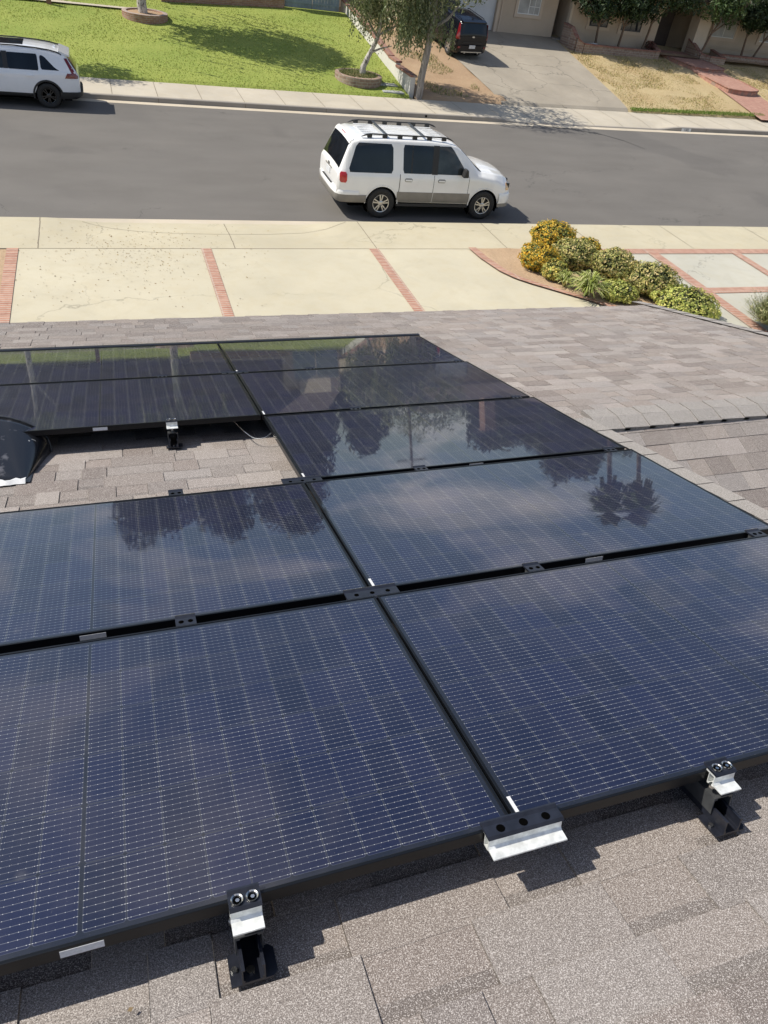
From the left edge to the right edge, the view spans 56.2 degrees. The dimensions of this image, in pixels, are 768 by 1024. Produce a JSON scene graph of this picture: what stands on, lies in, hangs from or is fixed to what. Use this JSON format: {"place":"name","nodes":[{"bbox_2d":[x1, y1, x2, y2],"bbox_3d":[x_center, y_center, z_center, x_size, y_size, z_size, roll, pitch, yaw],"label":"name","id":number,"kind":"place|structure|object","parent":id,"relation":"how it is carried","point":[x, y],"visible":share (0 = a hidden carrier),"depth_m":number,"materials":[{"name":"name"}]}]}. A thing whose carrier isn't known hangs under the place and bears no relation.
{"place":"outdoors","nodes":[
{"label":"outdoors","id":0,"kind":"place"},
{"bbox_2d":[0,249,5,287],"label":"dirt strip","id":1,"kind":"object","parent":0,"point":[2,255],"visible":1,"depth_m":14.69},
{"bbox_2d":[0,0,410,98],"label":"lawn","id":2,"kind":"structure","parent":0,"point":[195,14],"depth_m":30.70,"materials":[{"name":"plant"}]},
{"bbox_2d":[43,0,134,9],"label":"porch slab","id":3,"kind":"structure","parent":2,"relation":"on","point":[85,3],"depth_m":31.80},
{"bbox_2d":[121,7,167,23],"bbox_3d":[-10.624,-22.068,32.014,1.960,0.330,1.960,-7,43,-18],"label":"planter ring","id":4,"kind":"object","parent":2,"relation":"on","point":[153,16],"visible":0.91,"depth_m":31.49,"materials":[{"name":"brick"}]},
{"bbox_2d":[137,0,147,13],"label":"birch tree","id":5,"kind":"object","parent":4,"relation":"in","point":[141,6],"visible":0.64,"depth_m":31.53,"materials":[{"name":"white plant"}]},
{"bbox_2d":[161,0,283,7],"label":"brick wall","id":6,"kind":"structure","parent":2,"relation":"on","point":[269,3],"depth_m":35.30,"materials":[{"name":"brick"}]},
{"bbox_2d":[285,0,338,11],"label":"wooden gate","id":7,"kind":"structure","parent":2,"relation":"on","point":[326,6],"depth_m":36.77,"materials":[{"name":"paint"}]},
{"bbox_2d":[335,67,381,88],"bbox_3d":[-1.114,-18.805,31.098,2.040,0.458,2.040,-7,43,-18],"label":"planter ring","id":8,"kind":"object","parent":2,"relation":"on","point":[352,77],"visible":0.97,"depth_m":30.58,"materials":[{"name":"brick"}]},
{"bbox_2d":[344,0,418,73],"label":"birch tree","id":9,"kind":"object","parent":8,"relation":"in","point":[366,7],"visible":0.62,"depth_m":29.73,"materials":[{"name":"green plant"}]},
{"bbox_2d":[380,82,397,86],"bbox_3d":[0.085,-18.620,31.350,0.950,0.046,0.460,-7,43,-18],"label":"stepping stone","id":10,"kind":"object","parent":2,"relation":"on","point":[390,85],"visible":0.79,"depth_m":31.29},
{"bbox_2d":[382,90,404,93],"bbox_3d":[0.363,-18.025,30.878,0.950,0.046,0.460,-7,43,-18],"label":"stepping stone","id":11,"kind":"object","parent":2,"relation":"on","point":[392,91],"visible":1,"depth_m":30.79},
{"bbox_2d":[0,0,414,248],"bbox_3d":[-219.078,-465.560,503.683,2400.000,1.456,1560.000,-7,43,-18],"label":"ground","id":12,"kind":"structure","parent":0,"point":[285,6],"depth_m":38.78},
{"bbox_2d":[284,0,340,6],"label":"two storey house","id":13,"kind":"structure","parent":12,"relation":"on","point":[327,2],"depth_m":38.08,"materials":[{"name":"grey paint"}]},
{"bbox_2d":[341,0,416,98],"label":"retaining wall","id":14,"kind":"structure","parent":12,"relation":"on","point":[405,77],"depth_m":32.41,"materials":[{"name":"concrete"}]},
{"bbox_2d":[0,301,767,1023],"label":"house","id":15,"kind":"structure","parent":12,"relation":"on","point":[650,909],"depth_m":1.71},
{"bbox_2d":[0,415,52,485],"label":"roof vent","id":16,"kind":"object","parent":15,"relation":"on","point":[23,456],"visible":0.94,"depth_m":3.96,"materials":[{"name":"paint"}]},
{"bbox_2d":[0,343,232,384],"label":"solar panel","id":17,"kind":"object","parent":15,"relation":"attached to","point":[60,365],"visible":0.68,"depth_m":5.54,"materials":[{"name":"glass"}]},
{"bbox_2d":[0,373,260,435],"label":"solar panel","id":18,"kind":"object","parent":15,"relation":"on","point":[56,408],"visible":1,"depth_m":4.59,"materials":[{"name":"glass"}]},
{"bbox_2d":[235,422,270,438],"bbox_3d":[-0.829,-0.506,4.417,0.308,0.073,0.106,25,43,17],"label":"cable","id":19,"kind":"object","parent":18,"relation":"hanging from","point":[249,435],"visible":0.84,"depth_m":4.37,"materials":[{"name":"plastic"}]},
{"bbox_2d":[165,418,182,448],"bbox_3d":[-1.273,-0.489,4.335,0.096,0.156,0.188,-7,26,-18],"label":"roof mount","id":20,"kind":"object","parent":15,"relation":"attached to","point":[171,425],"visible":1,"depth_m":4.30,"materials":[{"name":"black metal"}]},
{"bbox_2d":[0,482,366,653],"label":"solar panel","id":21,"kind":"object","parent":15,"relation":"attached to","point":[78,573],"visible":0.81,"depth_m":2.74,"materials":[{"name":"glass"}]},
{"bbox_2d":[168,489,183,494],"bbox_3d":[-0.962,-0.066,3.336,0.066,0.058,0.078,-7,26,-18],"label":"panel clamp","id":22,"kind":"object","parent":21,"relation":"attached to","point":[175,491],"visible":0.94,"depth_m":3.33,"materials":[{"name":"black metal"}]},
{"bbox_2d":[281,475,322,483],"bbox_3d":[-0.399,-0.135,3.519,0.196,0.052,0.078,-7,26,-18],"label":"splice plate","id":23,"kind":"object","parent":21,"relation":"attached to","point":[305,479],"visible":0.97,"depth_m":3.52,"materials":[{"name":"black metal"}]},
{"bbox_2d":[0,333,419,350],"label":"array skirt","id":24,"kind":"object","parent":15,"relation":"attached to","point":[153,344],"visible":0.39,"depth_m":6.26,"materials":[{"name":"black metal"}]},
{"bbox_2d":[226,882,277,988],"bbox_3d":[-0.290,0.848,1.512,0.096,0.156,0.188,-7,26,-18],"label":"roof mount","id":25,"kind":"object","parent":15,"relation":"attached to","point":[252,959],"visible":1,"depth_m":1.47,"materials":[{"name":"black metal"}]},
{"bbox_2d":[0,596,507,976],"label":"solar panel","id":26,"kind":"object","parent":15,"relation":"on","point":[155,781],"visible":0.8,"depth_m":1.79,"materials":[{"name":"glass"}]},
{"bbox_2d":[175,613,196,626],"bbox_3d":[-0.656,0.382,2.389,0.066,0.058,0.078,-7,26,-18],"label":"panel clamp","id":27,"kind":"object","parent":26,"relation":"attached to","point":[185,619],"visible":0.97,"depth_m":2.39,"materials":[{"name":"black metal"}]},
{"bbox_2d":[343,583,399,599],"bbox_3d":[-0.043,0.308,2.587,0.196,0.052,0.078,-7,26,-18],"label":"splice plate","id":28,"kind":"object","parent":26,"relation":"attached to","point":[368,591],"visible":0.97,"depth_m":2.58,"materials":[{"name":"black metal"}]},
{"bbox_2d":[480,802,567,860],"bbox_3d":[0.325,0.739,1.665,0.196,0.048,0.074,-7,26,-18],"label":"splice plate","id":29,"kind":"object","parent":26,"relation":"attached to","point":[520,832],"visible":1,"depth_m":1.66,"materials":[{"name":"silver metal"}]},
{"bbox_2d":[218,335,462,371],"bbox_3d":[-0.391,-1.350,6.137,1.883,0.033,1.033,-7,27,-18],"label":"solar panel","id":30,"kind":"object","parent":15,"relation":"attached to","point":[268,356],"visible":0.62,"depth_m":6.08,"materials":[{"name":"glass"}]},
{"bbox_2d":[237,361,529,419],"bbox_3d":[-0.035,-0.908,5.206,1.883,0.032,1.033,-7,27,-18],"label":"solar panel","id":31,"kind":"object","parent":15,"relation":"attached to","point":[270,393],"visible":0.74,"depth_m":5.13,"materials":[{"name":"glass"}]},
{"bbox_2d":[221,371,248,373],"bbox_3d":[-1.111,-1.019,5.383,0.196,0.052,0.078,-7,26,-18],"label":"splice plate","id":32,"kind":"object","parent":31,"relation":"attached to","point":[229,372],"visible":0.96,"depth_m":5.39,"materials":[{"name":"black metal"}]},
{"bbox_2d":[264,397,624,479],"bbox_3d":[0.321,-0.466,4.274,1.883,0.032,1.033,-7,27,-18],"label":"solar panel","id":33,"kind":"object","parent":15,"relation":"attached to","point":[346,443],"visible":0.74,"depth_m":4.18,"materials":[{"name":"glass"}]},
{"bbox_2d":[349,406,360,409],"bbox_3d":[-0.183,-0.642,4.638,0.066,0.058,0.078,-7,26,-18],"label":"panel clamp","id":34,"kind":"object","parent":33,"relation":"attached to","point":[354,408],"visible":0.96,"depth_m":4.63,"materials":[{"name":"black metal"}]},
{"bbox_2d":[305,449,767,591],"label":"solar panel","id":35,"kind":"object","parent":15,"relation":"attached to","point":[411,530],"visible":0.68,"depth_m":3.22,"materials":[{"name":"glass"}]},
{"bbox_2d":[413,465,427,470],"bbox_3d":[0.190,-0.202,3.712,0.066,0.058,0.078,-7,26,-18],"label":"panel clamp","id":36,"kind":"object","parent":35,"relation":"attached to","point":[419,467],"visible":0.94,"depth_m":3.71,"materials":[{"name":"black metal"}]},
{"bbox_2d":[602,446,616,451],"bbox_3d":[1.277,-0.330,4.066,0.066,0.058,0.078,-7,26,-18],"label":"panel clamp","id":37,"kind":"object","parent":35,"relation":"attached to","point":[610,448],"visible":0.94,"depth_m":4.07,"materials":[{"name":"black metal"}]},
{"bbox_2d":[680,756,742,837],"bbox_3d":[0.858,0.712,1.886,0.096,0.156,0.188,-7,26,-18],"label":"roof mount","id":38,"kind":"object","parent":15,"relation":"attached to","point":[710,796],"visible":0.91,"depth_m":1.85,"materials":[{"name":"black metal"}]},
{"bbox_2d":[377,535,767,818],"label":"solar panel","id":39,"kind":"object","parent":38,"relation":"attached to","point":[573,690],"visible":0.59,"depth_m":2.22,"materials":[{"name":"glass"}]},
{"bbox_2d":[522,561,543,571],"bbox_3d":[0.579,0.237,2.791,0.066,0.058,0.078,-7,26,-18],"label":"panel clamp","id":40,"kind":"object","parent":39,"relation":"attached to","point":[532,566],"visible":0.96,"depth_m":2.79,"materials":[{"name":"black metal"}]},
{"bbox_2d":[744,528,766,537],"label":"panel clamp","id":41,"kind":"object","parent":39,"relation":"attached to","point":[755,532],"visible":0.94,"depth_m":3.12,"materials":[{"name":"black metal"}]},
{"bbox_2d":[362,14,506,104],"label":"dirt yard","id":42,"kind":"structure","parent":12,"relation":"on","point":[462,78],"depth_m":33.20,"materials":[{"name":"soil"}]},
{"bbox_2d":[365,17,478,96],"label":"weeds","id":43,"kind":"object","parent":42,"relation":"on","point":[449,94],"visible":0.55,"depth_m":33.75,"materials":[{"name":"green plant"}]},
{"bbox_2d":[380,0,486,99],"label":"street tree","id":44,"kind":"object","parent":42,"relation":"on","point":[423,13],"visible":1,"depth_m":28.97,"materials":[{"name":"green plant"}]},
{"bbox_2d":[375,0,767,57],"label":"beige house","id":45,"kind":"structure","parent":12,"relation":"on","point":[546,18],"depth_m":41.11,"materials":[{"name":"paint"}]},
{"bbox_2d":[430,0,496,29],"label":"garage door","id":46,"kind":"structure","parent":45,"relation":"in","point":[487,10],"depth_m":38.84,"materials":[{"name":"metal"}]},
{"bbox_2d":[513,0,544,19],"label":"window","id":47,"kind":"structure","parent":45,"relation":"in","point":[532,9],"depth_m":39.36,"materials":[{"name":"paint"}]},
{"bbox_2d":[585,0,616,30],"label":"window","id":48,"kind":"structure","parent":45,"relation":"in","point":[605,26],"depth_m":40.43,"materials":[{"name":"paint"}]},
{"bbox_2d":[617,2,644,35],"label":"window","id":49,"kind":"structure","parent":45,"relation":"in","point":[636,29],"depth_m":41.16,"materials":[{"name":"paint"}]},
{"bbox_2d":[707,13,741,41],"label":"window","id":50,"kind":"structure","parent":45,"relation":"in","point":[722,34],"depth_m":43.91,"materials":[{"name":"paint"}]},
{"bbox_2d":[755,30,767,45],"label":"window","id":51,"kind":"structure","parent":45,"relation":"in","point":[760,38],"depth_m":44.90,"materials":[{"name":"paint"}]},
{"bbox_2d":[551,35,767,118],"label":"dry yard","id":52,"kind":"structure","parent":12,"relation":"on","point":[704,87],"depth_m":38.42,"materials":[{"name":"plant"}]},
{"bbox_2d":[559,22,660,59],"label":"brick planter","id":53,"kind":"object","parent":52,"relation":"on","point":[570,39],"visible":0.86,"depth_m":40.03,"materials":[{"name":"brick"}]},
{"bbox_2d":[630,107,763,116],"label":"edge grass","id":54,"kind":"structure","parent":52,"relation":"on","point":[688,111],"depth_m":35.81,"materials":[{"name":"green plant"}]},
{"bbox_2d":[684,38,726,64],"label":"brick planter","id":55,"kind":"object","parent":52,"relation":"on","point":[713,56],"visible":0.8,"depth_m":42.65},
{"bbox_2d":[659,50,767,119],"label":"brick walk","id":56,"kind":"structure","parent":52,"relation":"on","point":[745,95],"depth_m":39.93,"materials":[{"name":"brick"}]},
{"bbox_2d":[660,52,767,64],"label":"planter soil","id":57,"kind":"structure","parent":52,"relation":"on","point":[701,58],"depth_m":42.87,"materials":[{"name":"soil"}]},
{"bbox_2d":[571,0,642,42],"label":"garden tree","id":58,"kind":"object","parent":57,"relation":"on","point":[605,8],"visible":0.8,"depth_m":38.78,"materials":[{"name":"green plant"}]},
{"bbox_2d":[608,0,670,46],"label":"garden tree","id":59,"kind":"object","parent":57,"relation":"on","point":[645,8],"visible":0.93,"depth_m":39.10,"materials":[{"name":"green plant"}]},
{"bbox_2d":[645,41,656,49],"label":"dark red shrub","id":60,"kind":"object","parent":57,"relation":"on","point":[650,45],"visible":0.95,"depth_m":41.50,"materials":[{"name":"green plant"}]},
{"bbox_2d":[641,0,705,48],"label":"garden tree","id":61,"kind":"object","parent":57,"relation":"on","point":[683,4],"visible":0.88,"depth_m":39.70,"materials":[{"name":"green plant"}]},
{"bbox_2d":[694,0,759,51],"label":"garden tree","id":62,"kind":"object","parent":57,"relation":"on","point":[727,9],"visible":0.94,"depth_m":40.48,"materials":[{"name":"green plant"}]},
{"bbox_2d":[737,0,767,55],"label":"garden tree","id":63,"kind":"object","parent":57,"relation":"on","point":[751,18],"visible":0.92,"depth_m":41.75,"materials":[{"name":"green plant"}]},
{"bbox_2d":[752,7,767,56],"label":"garden tree","id":64,"kind":"object","parent":57,"relation":"on","point":[761,44],"visible":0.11,"depth_m":43.79,"materials":[{"name":"green plant"}]},
{"bbox_2d":[720,53,767,65],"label":"brick planter","id":65,"kind":"object","parent":52,"relation":"on","point":[745,58],"visible":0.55,"depth_m":43.98,"materials":[{"name":"brick"}]},
{"bbox_2d":[630,254,767,330],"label":"parking pad","id":66,"kind":"object","parent":12,"relation":"on","point":[717,270],"visible":0.33,"depth_m":19.39,"materials":[{"name":"concrete"}]},
{"bbox_2d":[602,249,767,253],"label":"brick band","id":67,"kind":"object","parent":66,"relation":"on","point":[701,251],"visible":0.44,"depth_m":20.48,"materials":[{"name":"brick"}]},
{"bbox_2d":[649,283,721,319],"bbox_3d":[7.034,-4.886,16.818,1.633,0.617,1.679,-7,43,-18],"label":"shrub","id":68,"kind":"object","parent":66,"relation":"on","point":[694,300],"visible":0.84,"depth_m":16.55,"materials":[{"name":"green plant"}]},
{"bbox_2d":[643,249,767,331],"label":"brick band","id":69,"kind":"object","parent":66,"relation":"on","point":[737,313],"visible":0.85,"depth_m":18.23,"materials":[{"name":"brick"}]},
{"bbox_2d":[708,287,767,292],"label":"brick band","id":70,"kind":"object","parent":66,"relation":"on","point":[733,289],"depth_m":18.59,"materials":[{"name":"brick"}]},
{"bbox_2d":[726,249,767,275],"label":"brick band","id":71,"kind":"object","parent":66,"relation":"on","point":[749,261],"visible":1,"depth_m":20.38,"materials":[{"name":"brick"}]},
{"bbox_2d":[739,288,767,325],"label":"wiry bush","id":72,"kind":"object","parent":66,"relation":"on","point":[760,313],"visible":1,"depth_m":16.70,"materials":[{"name":"green plant"}]},
{"bbox_2d":[9,249,695,371],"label":"driveway","id":73,"kind":"structure","parent":0,"point":[303,281],"depth_m":15.43,"materials":[{"name":"concrete"}]},
{"bbox_2d":[0,248,17,322],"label":"brick band","id":74,"kind":"object","parent":73,"relation":"on","point":[8,279],"visible":0.78,"depth_m":13.95,"materials":[{"name":"brick"}]},
{"bbox_2d":[18,222,256,306],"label":"leaf litter","id":75,"kind":"object","parent":73,"relation":"on","point":[141,257],"visible":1,"depth_m":15.76,"materials":[{"name":"plant"}]},
{"bbox_2d":[201,248,233,316],"bbox_3d":[-2.608,-2.895,13.082,0.225,0.001,9.520,-7,43,-18],"label":"brick band","id":76,"kind":"object","parent":73,"relation":"on","point":[219,290],"visible":0.35,"depth_m":15.09,"materials":[{"name":"brick"}]},
{"bbox_2d":[369,248,443,339],"bbox_3d":[1.190,-3.343,14.319,0.247,0.001,9.520,-7,43,-18],"label":"brick band","id":77,"kind":"object","parent":73,"relation":"on","point":[405,291],"visible":0.35,"depth_m":16.35,"materials":[{"name":"brick"}]},
{"bbox_2d":[468,247,614,305],"bbox_3d":[5.215,-4.627,16.515,8.339,0.001,1.250,37,48,28],"label":"brick band","id":78,"kind":"object","parent":73,"relation":"on","point":[479,253],"visible":0.5,"depth_m":17.30,"materials":[{"name":"brick"}]},
{"bbox_2d":[477,248,660,305],"bbox_3d":[5.517,-3.860,15.720,3.632,0.022,9.515,-7,43,-18],"label":"planting bed","id":79,"kind":"object","parent":73,"relation":"on","point":[507,259],"visible":0.16,"depth_m":17.66,"materials":[{"name":"soil"}]},
{"bbox_2d":[517,241,562,271],"bbox_3d":[3.854,-6.295,17.778,1.041,0.700,1.056,-7,43,-18],"label":"shrub","id":80,"kind":"object","parent":79,"relation":"on","point":[534,256],"visible":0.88,"depth_m":17.53,"materials":[{"name":"yellow plant"}]},
{"bbox_2d":[529,219,577,248],"bbox_3d":[4.436,-7.211,18.900,1.423,0.778,1.349,-7,43,-18],"label":"shrub","id":81,"kind":"object","parent":79,"relation":"on","point":[550,232],"visible":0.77,"depth_m":18.59,"materials":[{"name":"yellow plant"}]},
{"bbox_2d":[540,258,568,281],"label":"shrub","id":82,"kind":"object","parent":79,"relation":"on","point":[550,270],"visible":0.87,"depth_m":17.30,"materials":[{"name":"green plant"}]},
{"bbox_2d":[553,268,578,286],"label":"strap leaf plant","id":83,"kind":"object","parent":79,"relation":"on","point":[565,275],"visible":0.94,"depth_m":17.09,"materials":[{"name":"plant"}]},
{"bbox_2d":[551,237,596,271],"bbox_3d":[4.824,-6.475,18.090,1.208,0.789,1.256,-7,43,-18],"label":"shrub","id":84,"kind":"object","parent":79,"relation":"on","point":[574,253],"visible":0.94,"depth_m":17.82,"materials":[{"name":"green plant"}]},
{"bbox_2d":[564,269,617,298],"bbox_3d":[4.854,-5.304,16.807,1.361,0.633,1.401,-7,43,-18],"label":"strap leaf plant","id":85,"kind":"object","parent":79,"relation":"on","point":[589,284],"visible":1,"depth_m":16.70,"materials":[{"name":"plant"}]},
{"bbox_2d":[580,236,601,250],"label":"shrub","id":86,"kind":"object","parent":79,"relation":"on","point":[597,244],"visible":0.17,"depth_m":18.43,"materials":[{"name":"yellow plant"}]},
{"bbox_2d":[589,246,639,280],"bbox_3d":[5.673,-6.150,17.871,1.358,0.789,1.320,-7,43,-18],"label":"shrub","id":87,"kind":"object","parent":79,"relation":"on","point":[612,263],"visible":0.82,"depth_m":17.58,"materials":[{"name":"green plant"}]},
{"bbox_2d":[599,277,640,303],"bbox_3d":[5.572,-5.235,17.037,0.996,0.501,0.950,-7,43,-18],"label":"shrub","id":88,"kind":"object","parent":79,"relation":"on","point":[626,292],"visible":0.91,"depth_m":16.82,"materials":[{"name":"green plant"}]},
{"bbox_2d":[623,260,683,297],"bbox_3d":[6.455,-5.619,17.385,1.375,0.820,1.403,-7,43,-18],"label":"shrub","id":89,"kind":"object","parent":79,"relation":"on","point":[647,278],"visible":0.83,"depth_m":17.08,"materials":[{"name":"green plant"}]},
{"bbox_2d":[0,96,767,226],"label":"road","id":90,"kind":"structure","parent":0,"point":[82,159],"depth_m":22.97,"materials":[{"name":"asphalt"}]},
{"bbox_2d":[0,35,83,107],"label":"white crossover","id":91,"kind":"object","parent":90,"relation":"on","point":[45,73],"visible":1,"depth_m":22.98,"materials":[{"name":"paint"}]},
{"bbox_2d":[0,48,9,91],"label":"door","id":92,"kind":"structure","parent":91,"relation":"in","point":[4,86],"depth_m":22.69,"materials":[{"name":"paint"}]},
{"bbox_2d":[3,48,38,92],"bbox_3d":[-11.438,-13.949,22.819,0.930,1.170,0.262,-7,43,-18],"label":"door","id":93,"kind":"structure","parent":91,"relation":"in","point":[22,74],"depth_m":22.74,"materials":[{"name":"paint"}]},
{"bbox_2d":[39,55,58,70],"bbox_3d":[-10.645,-14.276,22.884,0.540,0.370,0.153,-7,43,-18],"label":"window","id":94,"kind":"structure","parent":91,"relation":"in","point":[45,64],"depth_m":22.86,"materials":[{"name":"black glass"}]},
{"bbox_2d":[68,55,75,70],"bbox_3d":[-10.261,-14.849,23.677,0.210,0.365,1.400,-7,43,-18],"label":"rear window","id":95,"kind":"structure","parent":91,"relation":"in","point":[71,60],"depth_m":23.52,"materials":[{"name":"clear glass"}]},
{"bbox_2d":[64,218,327,224],"bbox_3d":[-1.722,-7.536,18.791,90.000,0.001,0.270,-7,43,-18],"label":"gutter","id":96,"kind":"object","parent":90,"relation":"on","point":[197,221],"visible":0.43,"depth_m":17.85,"materials":[{"name":"concrete"}]},
{"bbox_2d":[319,119,509,218],"bbox_3d":[0.972,-9.572,20.099,5.310,2.022,2.340,-7,43,-18],"label":"white suv","id":97,"kind":"object","parent":90,"relation":"on","point":[384,168],"visible":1,"depth_m":19.24,"materials":[{"name":"paint"}]},
{"bbox_2d":[72,98,767,136],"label":"gutter","id":98,"kind":"object","parent":90,"relation":"on","point":[289,111],"visible":0.95,"depth_m":28.46,"materials":[{"name":"concrete"}]},
{"bbox_2d":[80,92,767,134],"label":"kerb face","id":99,"kind":"object","parent":90,"relation":"on","point":[282,107],"visible":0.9,"depth_m":27.96},
{"bbox_2d":[681,128,690,131],"bbox_3d":[14.047,-17.747,33.447,0.562,0.126,0.029,-9,44,-20],"label":"kerb number","id":100,"kind":"object","parent":99,"relation":"attached to","point":[686,130],"visible":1,"depth_m":33.45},
{"bbox_2d":[525,123,643,148],"bbox_3d":[8.547,-16.058,30.553,5.166,0.001,1.106,17,41,9],"label":"tar line","id":101,"kind":"object","parent":90,"relation":"on","point":[578,130],"visible":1,"depth_m":30.75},
{"bbox_2d":[0,217,767,248],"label":"sidewalk","id":102,"kind":"structure","parent":0,"point":[19,232],"depth_m":18.12,"materials":[{"name":"concrete"}]},
{"bbox_2d":[37,217,766,248],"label":"pavement joint","id":103,"kind":"object","parent":102,"relation":"on","point":[215,248],"visible":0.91,"depth_m":16.53,"materials":[{"name":"concrete"}]},
{"bbox_2d":[80,77,767,130],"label":"sidewalk","id":104,"kind":"structure","parent":0,"point":[265,96],"depth_m":29.89,"materials":[{"name":"concrete"}]},
{"bbox_2d":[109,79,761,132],"bbox_3d":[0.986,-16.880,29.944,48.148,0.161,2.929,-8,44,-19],"label":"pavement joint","id":105,"kind":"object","parent":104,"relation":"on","point":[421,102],"visible":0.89,"depth_m":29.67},
{"bbox_2d":[435,30,627,111],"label":"driveway","id":106,"kind":"structure","parent":0,"point":[525,70],"depth_m":35.52,"materials":[{"name":"concrete"}]},
{"bbox_2d":[427,0,488,54],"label":"black hatchback","id":107,"kind":"object","parent":106,"relation":"on","point":[471,34],"visible":0.59,"depth_m":34.78,"materials":[{"name":"paint"}]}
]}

